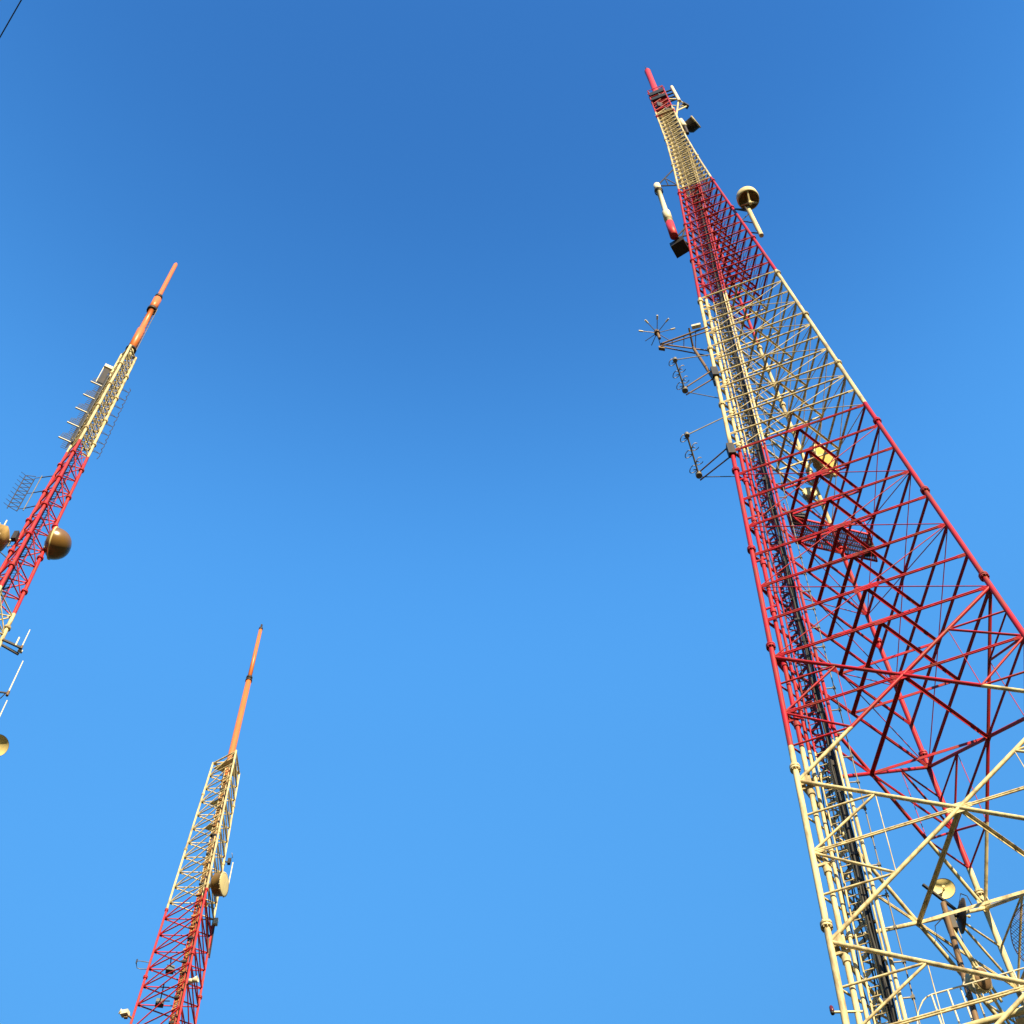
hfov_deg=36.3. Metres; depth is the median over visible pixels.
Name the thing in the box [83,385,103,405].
fin antenna
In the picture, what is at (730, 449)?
loop antenna
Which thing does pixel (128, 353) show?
lattice tower
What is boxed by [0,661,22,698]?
whip antenna
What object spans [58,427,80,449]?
fin antenna
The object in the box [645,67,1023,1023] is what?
lattice tower
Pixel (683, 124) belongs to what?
tube antenna
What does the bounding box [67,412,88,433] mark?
fin antenna
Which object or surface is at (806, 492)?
drum dish
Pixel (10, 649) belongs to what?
antenna bracket
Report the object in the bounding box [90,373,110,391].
fin antenna
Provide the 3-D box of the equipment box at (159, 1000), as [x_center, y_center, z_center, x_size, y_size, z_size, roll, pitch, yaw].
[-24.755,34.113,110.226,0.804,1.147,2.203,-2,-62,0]
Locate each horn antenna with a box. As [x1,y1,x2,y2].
[118,1009,132,1018]
[186,976,198,985]
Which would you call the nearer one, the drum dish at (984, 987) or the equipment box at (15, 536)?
the drum dish at (984, 987)
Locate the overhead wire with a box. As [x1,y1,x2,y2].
[0,0,21,37]
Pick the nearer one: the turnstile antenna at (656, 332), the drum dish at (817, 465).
the drum dish at (817, 465)
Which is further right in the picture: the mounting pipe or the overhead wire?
the mounting pipe
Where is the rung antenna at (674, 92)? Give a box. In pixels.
[666,85,680,102]
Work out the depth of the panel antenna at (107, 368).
130.56 m
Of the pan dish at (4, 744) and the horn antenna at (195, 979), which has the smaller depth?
the pan dish at (4, 744)
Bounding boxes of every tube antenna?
[653,168,688,257]
[679,118,688,134]
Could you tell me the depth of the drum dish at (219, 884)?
118.00 m
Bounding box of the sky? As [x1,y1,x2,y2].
[0,0,1023,1023]
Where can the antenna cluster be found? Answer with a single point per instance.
(228, 862)
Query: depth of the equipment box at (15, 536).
105.46 m
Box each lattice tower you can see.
[0,263,176,646]
[130,624,262,1023]
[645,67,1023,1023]
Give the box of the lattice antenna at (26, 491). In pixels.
[6,473,52,510]
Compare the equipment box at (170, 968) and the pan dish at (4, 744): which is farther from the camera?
the equipment box at (170, 968)
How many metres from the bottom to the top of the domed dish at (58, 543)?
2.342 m
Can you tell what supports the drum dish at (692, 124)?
attached to the lattice tower at (691, 181)
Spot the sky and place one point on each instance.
(512, 748)
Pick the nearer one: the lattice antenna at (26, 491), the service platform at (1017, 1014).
the service platform at (1017, 1014)
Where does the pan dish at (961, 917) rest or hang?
attached to the mounting pipe
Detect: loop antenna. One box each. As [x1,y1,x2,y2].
[669,354,718,398]
[680,417,735,480]
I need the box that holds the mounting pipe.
[922,883,1010,1023]
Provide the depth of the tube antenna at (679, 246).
90.79 m
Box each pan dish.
[0,734,8,755]
[933,878,954,898]
[954,898,970,933]
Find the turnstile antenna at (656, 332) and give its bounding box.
[639,315,707,354]
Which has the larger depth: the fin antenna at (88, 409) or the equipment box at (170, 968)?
the fin antenna at (88, 409)
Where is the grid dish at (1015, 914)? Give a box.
[1010,904,1023,960]
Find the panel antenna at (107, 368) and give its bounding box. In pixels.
[96,364,112,383]
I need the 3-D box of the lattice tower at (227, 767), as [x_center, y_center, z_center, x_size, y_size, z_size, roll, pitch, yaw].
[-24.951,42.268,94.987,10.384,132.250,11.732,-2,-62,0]
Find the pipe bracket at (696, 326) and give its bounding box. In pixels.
[688,323,719,385]
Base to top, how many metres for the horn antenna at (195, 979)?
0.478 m
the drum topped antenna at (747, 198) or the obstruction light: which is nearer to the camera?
the obstruction light
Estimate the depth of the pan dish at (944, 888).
46.08 m
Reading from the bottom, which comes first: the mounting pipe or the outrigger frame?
the mounting pipe
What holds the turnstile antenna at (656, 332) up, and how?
attached to the lattice tower at (691, 181)
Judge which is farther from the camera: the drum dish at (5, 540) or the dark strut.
the dark strut
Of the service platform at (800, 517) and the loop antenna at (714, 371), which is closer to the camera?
the service platform at (800, 517)
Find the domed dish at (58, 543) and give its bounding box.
[43,526,71,559]
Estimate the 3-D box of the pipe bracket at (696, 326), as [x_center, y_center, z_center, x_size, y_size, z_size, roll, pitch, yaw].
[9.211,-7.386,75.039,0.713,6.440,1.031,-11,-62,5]
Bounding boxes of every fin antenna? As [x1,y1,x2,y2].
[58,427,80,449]
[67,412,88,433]
[75,398,96,418]
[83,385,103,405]
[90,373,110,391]
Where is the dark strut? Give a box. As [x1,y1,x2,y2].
[206,895,218,957]
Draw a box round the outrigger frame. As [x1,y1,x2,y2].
[669,98,688,114]
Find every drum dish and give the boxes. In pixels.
[0,523,11,551]
[209,871,228,907]
[685,116,700,132]
[802,487,819,504]
[807,442,838,478]
[962,965,991,997]
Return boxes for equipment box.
[11,531,22,541]
[155,984,169,1007]
[165,958,175,974]
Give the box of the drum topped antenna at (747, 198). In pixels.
[734,186,763,237]
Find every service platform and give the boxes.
[783,503,877,561]
[917,967,1023,1023]
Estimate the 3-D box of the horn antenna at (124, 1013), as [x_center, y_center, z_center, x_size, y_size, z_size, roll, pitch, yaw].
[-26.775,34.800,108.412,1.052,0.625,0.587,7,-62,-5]
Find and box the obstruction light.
[829,1005,862,1014]
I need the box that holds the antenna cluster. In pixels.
[225,855,232,864]
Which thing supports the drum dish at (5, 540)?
attached to the lattice tower at (128, 353)
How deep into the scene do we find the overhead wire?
39.98 m
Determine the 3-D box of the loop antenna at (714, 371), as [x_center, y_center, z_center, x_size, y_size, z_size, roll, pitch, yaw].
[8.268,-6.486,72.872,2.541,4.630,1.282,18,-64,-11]
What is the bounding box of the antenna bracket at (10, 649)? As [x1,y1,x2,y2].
[1,637,22,655]
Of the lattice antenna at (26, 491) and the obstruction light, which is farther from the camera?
the lattice antenna at (26, 491)
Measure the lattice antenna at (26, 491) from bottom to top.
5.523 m
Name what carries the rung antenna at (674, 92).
attached to the lattice tower at (691, 181)
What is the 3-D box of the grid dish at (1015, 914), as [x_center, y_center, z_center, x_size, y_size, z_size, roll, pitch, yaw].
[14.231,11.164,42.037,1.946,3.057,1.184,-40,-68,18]

